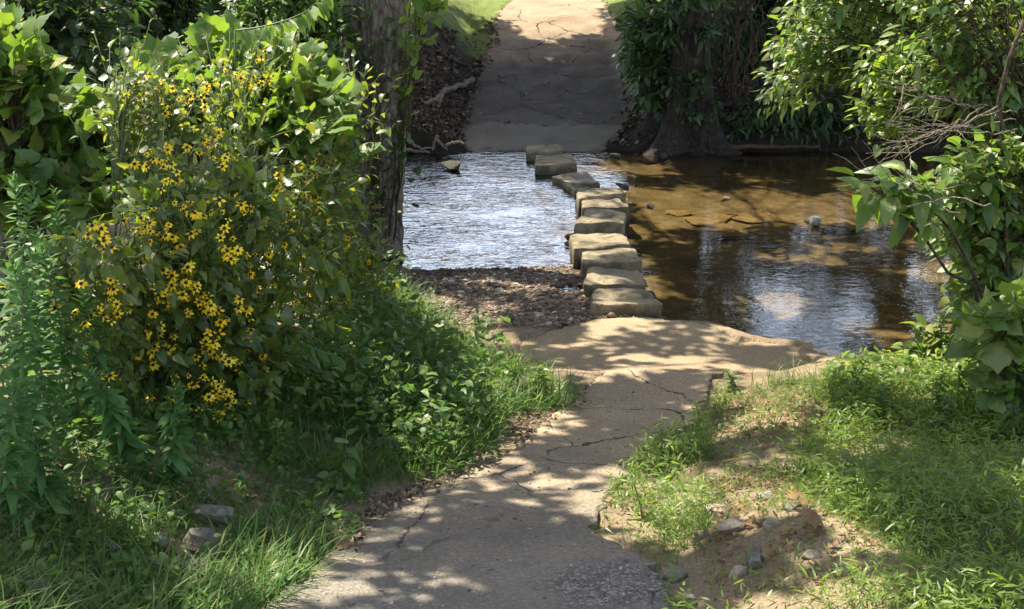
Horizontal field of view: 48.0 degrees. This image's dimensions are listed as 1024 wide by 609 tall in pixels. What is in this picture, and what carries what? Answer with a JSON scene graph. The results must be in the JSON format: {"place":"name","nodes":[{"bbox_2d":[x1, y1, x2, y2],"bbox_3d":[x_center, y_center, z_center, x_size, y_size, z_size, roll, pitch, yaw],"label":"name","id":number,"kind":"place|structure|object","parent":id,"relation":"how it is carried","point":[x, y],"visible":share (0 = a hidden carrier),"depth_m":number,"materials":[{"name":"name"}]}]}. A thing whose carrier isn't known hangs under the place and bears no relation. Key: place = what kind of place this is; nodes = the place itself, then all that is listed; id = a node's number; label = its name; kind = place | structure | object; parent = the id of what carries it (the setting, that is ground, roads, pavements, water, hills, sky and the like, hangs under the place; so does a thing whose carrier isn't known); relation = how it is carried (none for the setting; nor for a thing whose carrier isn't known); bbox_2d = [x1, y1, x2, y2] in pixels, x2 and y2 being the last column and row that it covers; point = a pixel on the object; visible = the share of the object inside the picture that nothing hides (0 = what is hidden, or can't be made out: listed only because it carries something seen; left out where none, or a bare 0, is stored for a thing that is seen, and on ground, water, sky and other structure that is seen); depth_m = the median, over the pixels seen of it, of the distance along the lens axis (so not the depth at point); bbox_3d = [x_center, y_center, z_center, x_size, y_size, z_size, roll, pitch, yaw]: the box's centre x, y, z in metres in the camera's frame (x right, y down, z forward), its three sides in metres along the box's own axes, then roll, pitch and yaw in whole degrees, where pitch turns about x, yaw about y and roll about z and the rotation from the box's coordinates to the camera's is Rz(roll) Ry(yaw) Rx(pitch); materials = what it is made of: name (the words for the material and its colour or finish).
{"place":"outdoors","nodes":[
{"label":"outdoors","id":0,"kind":"place"},
{"bbox_2d":[269,369,711,608],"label":"path","id":1,"kind":"structure","parent":0,"point":[462,547],"depth_m":4.78,"materials":[{"name":"concrete"}]},
{"bbox_2d":[350,386,586,550],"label":"leaf litter","id":2,"kind":"object","parent":1,"relation":"on","point":[409,495],"visible":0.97,"depth_m":5.36,"materials":[{"name":"brown plant"}]},
{"bbox_2d":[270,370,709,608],"bbox_3d":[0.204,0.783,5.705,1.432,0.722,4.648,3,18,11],"label":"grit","id":3,"kind":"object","parent":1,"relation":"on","point":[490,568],"visible":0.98,"depth_m":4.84,"materials":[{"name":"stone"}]},
{"bbox_2d":[374,265,644,327],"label":"gravel","id":4,"kind":"structure","parent":0,"point":[469,289],"depth_m":10.06,"materials":[{"name":"gravel"}]},
{"bbox_2d":[0,0,1023,608],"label":"ground","id":5,"kind":"structure","parent":0,"point":[816,292],"depth_m":10.73,"materials":[{"name":"soil"}]},
{"bbox_2d":[0,181,25,326],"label":"leafy stalk","id":6,"kind":"object","parent":5,"relation":"on","point":[3,254],"visible":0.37,"depth_m":6.47,"materials":[{"name":"green plant"}]},
{"bbox_2d":[0,179,44,423],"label":"leafy stalk","id":7,"kind":"object","parent":5,"relation":"on","point":[27,248],"visible":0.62,"depth_m":4.45,"materials":[{"name":"green plant"}]},
{"bbox_2d":[0,375,45,536],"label":"leafy stalk","id":8,"kind":"object","parent":5,"relation":"on","point":[13,433],"visible":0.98,"depth_m":3.80,"materials":[{"name":"green plant"}]},
{"bbox_2d":[2,171,50,337],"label":"leafy stalk","id":9,"kind":"object","parent":5,"relation":"on","point":[13,195],"visible":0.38,"depth_m":5.78,"materials":[{"name":"green plant"}]},
{"bbox_2d":[0,269,54,461],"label":"leafy stalk","id":10,"kind":"object","parent":5,"relation":"on","point":[23,358],"visible":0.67,"depth_m":4.11,"materials":[{"name":"green plant"}]},
{"bbox_2d":[0,363,78,520],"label":"leafy stalk","id":11,"kind":"object","parent":5,"relation":"on","point":[39,482],"visible":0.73,"depth_m":4.00,"materials":[{"name":"green plant"}]},
{"bbox_2d":[0,250,80,463],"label":"leafy stalk","id":12,"kind":"object","parent":5,"relation":"on","point":[10,271],"visible":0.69,"depth_m":4.36,"materials":[{"name":"green plant"}]},
{"bbox_2d":[16,226,68,407],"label":"leafy stalk","id":13,"kind":"object","parent":5,"relation":"on","point":[44,325],"visible":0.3,"depth_m":4.81,"materials":[{"name":"green plant"}]},
{"bbox_2d":[0,0,90,328],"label":"grape vine","id":14,"kind":"object","parent":5,"relation":"on","point":[35,70],"visible":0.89,"depth_m":6.38,"materials":[{"name":"green plant"}]},
{"bbox_2d":[41,184,77,337],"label":"leafy stalk","id":15,"kind":"object","parent":5,"relation":"on","point":[58,203],"visible":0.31,"depth_m":6.04,"materials":[{"name":"green plant"}]},
{"bbox_2d":[42,209,78,382],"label":"leafy stalk","id":16,"kind":"object","parent":5,"relation":"on","point":[59,231],"visible":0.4,"depth_m":5.36,"materials":[{"name":"green plant"}]},
{"bbox_2d":[27,234,99,427],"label":"leafy stalk","id":17,"kind":"object","parent":5,"relation":"on","point":[64,334],"visible":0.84,"depth_m":4.73,"materials":[{"name":"green plant"}]},
{"bbox_2d":[0,67,155,320],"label":"grape vine","id":18,"kind":"object","parent":5,"relation":"on","point":[63,162],"visible":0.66,"depth_m":6.53,"materials":[{"name":"green plant"}]},
{"bbox_2d":[5,0,157,103],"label":"understory tree","id":19,"kind":"object","parent":5,"relation":"on","point":[67,28],"visible":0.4,"depth_m":8.73,"materials":[{"name":"green plant"}]},
{"bbox_2d":[0,17,201,387],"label":"coneflower plant","id":20,"kind":"object","parent":5,"relation":"on","point":[122,135],"visible":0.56,"depth_m":5.85,"materials":[{"name":"green plant"}]},
{"bbox_2d":[72,287,130,430],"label":"leafy stalk","id":21,"kind":"object","parent":5,"relation":"on","point":[100,358],"visible":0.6,"depth_m":4.83,"materials":[{"name":"green plant"}]},
{"bbox_2d":[77,364,151,474],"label":"leafy stalk","id":22,"kind":"object","parent":5,"relation":"on","point":[119,426],"visible":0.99,"depth_m":4.51,"materials":[{"name":"green plant"}]},
{"bbox_2d":[96,0,218,157],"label":"understory tree","id":23,"kind":"object","parent":5,"relation":"on","point":[178,16],"visible":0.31,"depth_m":10.76,"materials":[{"name":"green plant"}]},
{"bbox_2d":[48,82,284,411],"bbox_3d":[-1.728,-0.228,5.437,1.259,1.530,1.410,14,22,37],"label":"coneflower plant","id":24,"kind":"object","parent":5,"relation":"on","point":[123,325],"visible":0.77,"depth_m":5.06,"materials":[{"name":"green plant"}]},
{"bbox_2d":[151,381,199,499],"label":"leafy stalk","id":25,"kind":"object","parent":5,"relation":"on","point":[178,467],"visible":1,"depth_m":4.57,"materials":[{"name":"green plant"}]},
{"bbox_2d":[0,341,370,608],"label":"ground cover","id":26,"kind":"object","parent":5,"relation":"on","point":[146,459],"visible":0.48,"depth_m":4.52,"materials":[{"name":"green plant"}]},
{"bbox_2d":[36,0,342,135],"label":"understory tree","id":27,"kind":"object","parent":5,"relation":"on","point":[215,5],"depth_m":15.90,"materials":[{"name":"green plant"}]},
{"bbox_2d":[0,336,392,608],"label":"grass","id":28,"kind":"structure","parent":5,"relation":"on","point":[222,585],"depth_m":4.16,"materials":[{"name":"green plant"}]},
{"bbox_2d":[98,124,303,416],"bbox_3d":[-1.627,-0.155,5.500,1.085,1.407,1.255,11,20,31],"label":"coneflower plant","id":29,"kind":"object","parent":5,"relation":"on","point":[171,308],"visible":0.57,"depth_m":5.33,"materials":[{"name":"green plant"}]},
{"bbox_2d":[182,528,223,559],"bbox_3d":[-1.171,0.906,4.337,0.146,0.128,0.111,6,18,18],"label":"rock","id":30,"kind":"object","parent":5,"relation":"on","point":[194,536],"visible":0.52,"depth_m":4.30,"materials":[{"name":"grey stone"}]},
{"bbox_2d":[112,154,294,300],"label":"grape vine","id":31,"kind":"object","parent":5,"relation":"on","point":[268,203],"visible":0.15,"depth_m":5.70,"materials":[{"name":"green plant"}]},
{"bbox_2d":[187,504,234,526],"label":"rock","id":32,"kind":"object","parent":5,"relation":"on","point":[221,511],"visible":0.51,"depth_m":4.54,"materials":[{"name":"grey stone"}]},
{"bbox_2d":[114,7,365,292],"bbox_3d":[-1.618,-0.777,7.111,1.535,2.025,1.656,0,17,0],"label":"grape vine","id":33,"kind":"object","parent":5,"relation":"on","point":[326,118],"visible":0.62,"depth_m":6.75,"materials":[{"name":"green plant"}]},
{"bbox_2d":[134,70,348,423],"bbox_3d":[-1.401,-0.246,5.629,1.098,1.674,1.118,4,18,12],"label":"coneflower plant","id":34,"kind":"object","parent":5,"relation":"on","point":[213,305],"visible":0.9,"depth_m":5.38,"materials":[{"name":"green plant"}]},
{"bbox_2d":[114,24,382,367],"bbox_3d":[-1.438,-0.591,6.329,1.312,1.864,1.350,-10,20,-29],"label":"coneflower plant","id":35,"kind":"object","parent":5,"relation":"on","point":[308,216],"visible":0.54,"depth_m":6.18,"materials":[{"name":"green plant"}]},
{"bbox_2d":[259,378,280,440],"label":"weed","id":36,"kind":"object","parent":5,"relation":"on","point":[271,402],"visible":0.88,"depth_m":5.38,"materials":[{"name":"green plant"}]},
{"bbox_2d":[182,78,358,399],"bbox_3d":[-1.317,-0.307,5.939,1.008,1.657,1.121,0,17,0],"label":"coneflower plant","id":37,"kind":"object","parent":5,"relation":"on","point":[263,307],"visible":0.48,"depth_m":5.82,"materials":[{"name":"green plant"}]},
{"bbox_2d":[234,0,333,278],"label":"arching branch","id":38,"kind":"object","parent":5,"relation":"on","point":[300,24],"visible":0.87,"depth_m":6.42,"materials":[{"name":"green plant"}]},
{"bbox_2d":[218,0,364,229],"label":"understory tree","id":39,"kind":"object","parent":5,"relation":"on","point":[274,11],"visible":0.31,"depth_m":10.56,"materials":[{"name":"green plant"}]},
{"bbox_2d":[207,19,386,327],"bbox_3d":[-1.330,-0.754,7.139,1.128,2.014,1.132,0,17,0],"label":"coneflower plant","id":40,"kind":"object","parent":5,"relation":"on","point":[336,238],"visible":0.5,"depth_m":7.01,"materials":[{"name":"green plant"}]},
{"bbox_2d":[259,322,345,369],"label":"leafy shoot","id":41,"kind":"object","parent":5,"relation":"on","point":[333,360],"visible":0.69,"depth_m":5.73,"materials":[{"name":"green plant"}]},
{"bbox_2d":[270,245,350,323],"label":"leafy shoot","id":42,"kind":"object","parent":5,"relation":"on","point":[328,267],"visible":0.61,"depth_m":6.42,"materials":[{"name":"green plant"}]},
{"bbox_2d":[284,73,361,267],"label":"grape vine","id":43,"kind":"object","parent":5,"relation":"on","point":[353,149],"visible":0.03,"depth_m":7.82,"materials":[{"name":"green plant"}]},
{"bbox_2d":[248,13,410,318],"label":"coneflower plant","id":44,"kind":"object","parent":5,"relation":"on","point":[362,269],"visible":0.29,"depth_m":7.70,"materials":[{"name":"green plant"}]},
{"bbox_2d":[320,428,362,503],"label":"weed","id":45,"kind":"object","parent":5,"relation":"on","point":[348,466],"visible":0.85,"depth_m":5.16,"materials":[{"name":"green plant"}]},
{"bbox_2d":[285,26,415,314],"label":"coneflower plant","id":46,"kind":"object","parent":5,"relation":"on","point":[369,262],"visible":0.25,"depth_m":8.23,"materials":[{"name":"green plant"}]},
{"bbox_2d":[335,142,385,219],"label":"climbing vine","id":47,"kind":"object","parent":5,"relation":"on","point":[379,147],"visible":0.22,"depth_m":8.42,"materials":[{"name":"green plant"}]},
{"bbox_2d":[342,0,410,260],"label":"tree","id":48,"kind":"object","parent":5,"relation":"on","point":[381,10],"visible":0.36,"depth_m":11.08,"materials":[{"name":"brown plant"}]},
{"bbox_2d":[354,8,421,256],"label":"climbing vine","id":49,"kind":"object","parent":48,"relation":"attached to","point":[373,48],"visible":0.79,"depth_m":10.99,"materials":[{"name":"green plant"}]},
{"bbox_2d":[389,17,422,227],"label":"climbing vine","id":50,"kind":"object","parent":48,"relation":"attached to","point":[401,104],"visible":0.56,"depth_m":11.15,"materials":[{"name":"green plant"}]},
{"bbox_2d":[389,0,447,243],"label":"climbing vine","id":51,"kind":"object","parent":48,"relation":"attached to","point":[423,6],"visible":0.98,"depth_m":10.74,"materials":[{"name":"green plant"}]},
{"bbox_2d":[275,249,517,481],"bbox_3d":[-0.615,0.093,7.700,1.309,1.043,4.828,0,17,0],"label":"ground cover","id":52,"kind":"object","parent":5,"relation":"on","point":[448,335],"visible":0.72,"depth_m":6.28,"materials":[{"name":"green plant"}]},
{"bbox_2d":[235,268,605,494],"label":"grass","id":53,"kind":"structure","parent":5,"relation":"on","point":[522,399],"depth_m":6.44,"materials":[{"name":"green plant"}]},
{"bbox_2d":[424,77,474,107],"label":"driftwood branch","id":54,"kind":"object","parent":5,"relation":"on","point":[448,89],"visible":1,"depth_m":18.93,"materials":[{"name":"grey wood"}]},
{"bbox_2d":[406,18,500,140],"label":"leaf litter","id":55,"kind":"object","parent":5,"relation":"on","point":[450,133],"visible":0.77,"depth_m":18.91,"materials":[{"name":"brown plant"}]},
{"bbox_2d":[448,391,490,458],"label":"weed","id":56,"kind":"object","parent":5,"relation":"on","point":[464,428],"visible":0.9,"depth_m":5.98,"materials":[{"name":"green plant"}]},
{"bbox_2d":[460,120,625,153],"bbox_3d":[0.481,-2.387,18.043,2.654,0.799,1.466,0,17,0],"label":"concrete apron","id":57,"kind":"object","parent":5,"relation":"on","point":[501,137],"visible":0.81,"depth_m":17.94,"materials":[{"name":"grey concrete"}]},
{"bbox_2d":[526,144,562,160],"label":"stepping stone","id":58,"kind":"object","parent":5,"relation":"on","point":[532,151],"visible":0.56,"depth_m":16.75,"materials":[{"name":"stone"}]},
{"bbox_2d":[534,153,576,174],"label":"stepping stone","id":59,"kind":"object","parent":5,"relation":"on","point":[565,163],"visible":0.66,"depth_m":15.72,"materials":[{"name":"stone"}]},
{"bbox_2d":[552,172,599,187],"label":"stepping stone","id":60,"kind":"object","parent":5,"relation":"on","point":[583,178],"visible":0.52,"depth_m":15.04,"materials":[{"name":"stone"}]},
{"bbox_2d":[568,233,629,268],"bbox_3d":[0.863,-0.427,11.418,0.590,0.487,0.649,0,17,0],"label":"stepping stone","id":61,"kind":"object","parent":5,"relation":"on","point":[579,244],"visible":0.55,"depth_m":11.22,"materials":[{"name":"stone"}]},
{"bbox_2d":[574,188,625,222],"bbox_3d":[1.061,-1.163,13.851,0.624,0.456,0.760,0,17,0],"label":"stepping stone","id":62,"kind":"object","parent":5,"relation":"on","point":[582,194],"visible":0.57,"depth_m":13.62,"materials":[{"name":"stone"}]},
{"bbox_2d":[574,208,626,236],"bbox_3d":[0.962,-0.716,12.309,0.521,0.510,0.855,4,18,12],"label":"stepping stone","id":63,"kind":"object","parent":5,"relation":"on","point":[597,220],"visible":0.56,"depth_m":12.00,"materials":[{"name":"stone"}]},
{"bbox_2d":[581,198,628,237],"bbox_3d":[1.054,-0.992,13.318,0.560,0.437,0.604,0,17,0],"label":"stepping stone","id":64,"kind":"object","parent":5,"relation":"on","point":[616,204],"visible":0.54,"depth_m":13.10,"materials":[{"name":"stone"}]},
{"bbox_2d":[580,248,642,279],"bbox_3d":[0.924,-0.251,10.876,0.601,0.479,0.527,0,17,0],"label":"stepping stone","id":65,"kind":"object","parent":5,"relation":"on","point":[624,259],"visible":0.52,"depth_m":10.69,"materials":[{"name":"stone"}]},
{"bbox_2d":[583,267,644,296],"bbox_3d":[0.896,-0.044,10.217,0.569,0.476,0.572,0,17,0],"label":"stepping stone","id":66,"kind":"object","parent":5,"relation":"on","point":[600,277],"visible":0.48,"depth_m":10.02,"materials":[{"name":"stone"}]},
{"bbox_2d":[589,288,661,318],"bbox_3d":[0.923,0.146,9.659,0.633,0.473,0.541,0,17,0],"label":"stepping stone","id":67,"kind":"object","parent":5,"relation":"on","point":[632,302],"visible":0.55,"depth_m":9.46,"materials":[{"name":"stone"}]},
{"bbox_2d":[611,1,698,123],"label":"shrub","id":68,"kind":"object","parent":5,"relation":"on","point":[643,51],"visible":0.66,"depth_m":17.25,"materials":[{"name":"green plant"}]},
{"bbox_2d":[514,317,810,378],"bbox_3d":[1.088,0.482,8.681,2.157,0.520,1.622,0,17,0],"label":"concrete ford","id":69,"kind":"object","parent":5,"relation":"on","point":[602,346],"visible":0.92,"depth_m":8.57,"materials":[{"name":"beige concrete"}]},
{"bbox_2d":[613,0,721,91],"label":"shrub","id":70,"kind":"object","parent":5,"relation":"on","point":[643,5],"visible":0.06,"depth_m":18.68,"materials":[{"name":"green plant"}]},
{"bbox_2d":[643,0,728,102],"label":"shrub","id":71,"kind":"object","parent":5,"relation":"on","point":[700,5],"visible":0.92,"depth_m":16.80,"materials":[{"name":"green plant"}]},
{"bbox_2d":[632,0,743,164],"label":"tree","id":72,"kind":"object","parent":5,"relation":"on","point":[674,137],"visible":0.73,"depth_m":17.22,"materials":[{"name":"brown plant"}]},
{"bbox_2d":[655,57,724,130],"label":"shrub","id":73,"kind":"object","parent":5,"relation":"on","point":[700,84],"visible":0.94,"depth_m":17.10,"materials":[{"name":"green plant"}]},
{"bbox_2d":[685,213,734,226],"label":"ledge slab","id":74,"kind":"structure","parent":5,"relation":"on","point":[709,220],"depth_m":13.73,"materials":[{"name":"brown stone"}]},
{"bbox_2d":[692,223,749,239],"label":"ledge slab","id":75,"kind":"structure","parent":5,"relation":"on","point":[722,231],"depth_m":13.10,"materials":[{"name":"brown stone"}]},
{"bbox_2d":[717,517,751,534],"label":"rock","id":76,"kind":"object","parent":5,"relation":"on","point":[725,527],"visible":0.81,"depth_m":4.65,"materials":[{"name":"stone"}]},
{"bbox_2d":[711,0,776,114],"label":"dead brush","id":77,"kind":"object","parent":5,"relation":"on","point":[735,76],"visible":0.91,"depth_m":17.74,"materials":[{"name":"brown plant"}]},
{"bbox_2d":[730,209,782,223],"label":"ledge slab","id":78,"kind":"structure","parent":5,"relation":"on","point":[757,216],"depth_m":13.82,"materials":[{"name":"brown stone"}]},
{"bbox_2d":[736,14,810,107],"bbox_3d":[4.231,-3.707,17.906,1.429,1.553,0.800,0,17,0],"label":"dead brush","id":79,"kind":"object","parent":5,"relation":"on","point":[771,63],"visible":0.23,"depth_m":18.08,"materials":[{"name":"plant"}]},
{"bbox_2d":[730,144,819,149],"bbox_3d":[3.883,-2.363,17.330,1.528,0.114,0.105,0,17,0],"label":"log","id":80,"kind":"object","parent":5,"relation":"on","point":[745,146],"visible":1,"depth_m":17.31,"materials":[{"name":"wood"}]},
{"bbox_2d":[746,220,812,236],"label":"ledge slab","id":81,"kind":"structure","parent":5,"relation":"on","point":[779,228],"depth_m":13.31,"materials":[{"name":"brown stone"}]},
{"bbox_2d":[646,368,918,608],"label":"grass","id":82,"kind":"structure","parent":5,"relation":"on","point":[765,394],"depth_m":4.88,"materials":[{"name":"green plant"}]},
{"bbox_2d":[711,0,857,84],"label":"understory tree","id":83,"kind":"object","parent":5,"relation":"on","point":[768,6],"visible":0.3,"depth_m":19.26,"materials":[{"name":"green plant"}]},
{"bbox_2d":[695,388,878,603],"bbox_3d":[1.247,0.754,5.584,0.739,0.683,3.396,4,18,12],"label":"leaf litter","id":84,"kind":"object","parent":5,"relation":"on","point":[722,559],"visible":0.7,"depth_m":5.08,"materials":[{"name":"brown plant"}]},
{"bbox_2d":[615,35,973,148],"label":"leaf litter","id":85,"kind":"object","parent":5,"relation":"on","point":[629,124],"visible":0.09,"depth_m":18.47,"materials":[{"name":"brown plant"}]},
{"bbox_2d":[720,82,951,151],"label":"shrub","id":86,"kind":"object","parent":85,"relation":"on","point":[750,122],"visible":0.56,"depth_m":17.46,"materials":[{"name":"green plant"}]},
{"bbox_2d":[590,348,1023,608],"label":"grass","id":87,"kind":"structure","parent":5,"relation":"on","point":[968,548],"depth_m":4.83,"materials":[{"name":"green plant"}]},
{"bbox_2d":[803,217,862,231],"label":"ledge slab","id":88,"kind":"structure","parent":5,"relation":"on","point":[836,224],"depth_m":13.44,"materials":[{"name":"brown stone"}]},
{"bbox_2d":[739,58,1023,124],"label":"shrub","id":89,"kind":"object","parent":5,"relation":"on","point":[747,99],"visible":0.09,"depth_m":17.84,"materials":[{"name":"green plant"}]},
{"bbox_2d":[751,0,1020,142],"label":"overhanging tree","id":90,"kind":"object","parent":5,"relation":"on","point":[814,48],"visible":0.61,"depth_m":7.92,"materials":[{"name":"green plant"}]},
{"bbox_2d":[821,346,975,410],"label":"ground cover","id":91,"kind":"object","parent":5,"relation":"on","point":[843,377],"visible":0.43,"depth_m":6.94,"materials":[{"name":"green plant"}]},
{"bbox_2d":[826,159,983,302],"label":"leafy branch","id":92,"kind":"object","parent":5,"relation":"on","point":[867,204],"visible":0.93,"depth_m":6.27,"materials":[{"name":"green plant"}]},
{"bbox_2d":[833,137,990,213],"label":"dead branch","id":93,"kind":"object","parent":92,"relation":"attached to","point":[917,184],"visible":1,"depth_m":6.12,"materials":[{"name":"grey wood"}]},
{"bbox_2d":[832,39,983,158],"bbox_3d":[3.313,-0.727,7.701,2.602,2.092,0.629,0,17,0],"label":"overhanging tree","id":94,"kind":"object","parent":5,"relation":"on","point":[882,62],"visible":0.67,"depth_m":7.40,"materials":[{"name":"green plant"}]},
{"bbox_2d":[891,312,965,368],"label":"shrub","id":95,"kind":"object","parent":5,"relation":"on","point":[932,337],"visible":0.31,"depth_m":7.54,"materials":[{"name":"green plant"}]},
{"bbox_2d":[875,0,1023,155],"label":"overhanging tree","id":96,"kind":"object","parent":5,"relation":"on","point":[979,74],"visible":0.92,"depth_m":6.91,"materials":[{"name":"green plant"}]},
{"bbox_2d":[873,71,1001,150],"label":"dead branch","id":97,"kind":"object","parent":96,"relation":"attached to","point":[936,98],"visible":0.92,"depth_m":6.78,"materials":[{"name":"grey wood"}]},
{"bbox_2d":[912,111,1023,344],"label":"shrub","id":98,"kind":"object","parent":5,"relation":"on","point":[978,230],"visible":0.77,"depth_m":6.64,"materials":[{"name":"green plant"}]},
{"bbox_2d":[997,19,1023,282],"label":"bare stem","id":99,"kind":"object","parent":98,"relation":"attached to","point":[1004,78],"visible":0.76,"depth_m":6.54,"materials":[{"name":"brown wood"}]},
{"bbox_2d":[863,105,1017,163],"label":"dead branch","id":100,"kind":"object","parent":99,"relation":"attached to","point":[944,131],"visible":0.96,"depth_m":6.48,"materials":[{"name":"grey wood"}]},
{"bbox_2d":[942,267,1023,434],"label":"grape vine","id":101,"kind":"object","parent":5,"relation":"on","point":[993,374],"visible":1,"depth_m":5.71,"materials":[{"name":"green plant"}]},
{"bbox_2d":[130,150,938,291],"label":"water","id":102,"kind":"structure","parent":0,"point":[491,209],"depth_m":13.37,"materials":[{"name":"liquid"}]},
{"bbox_2d":[458,0,635,126],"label":"path","id":103,"kind":"structure","parent":0,"point":[546,48],"depth_m":20.64,"materials":[{"name":"concrete"}]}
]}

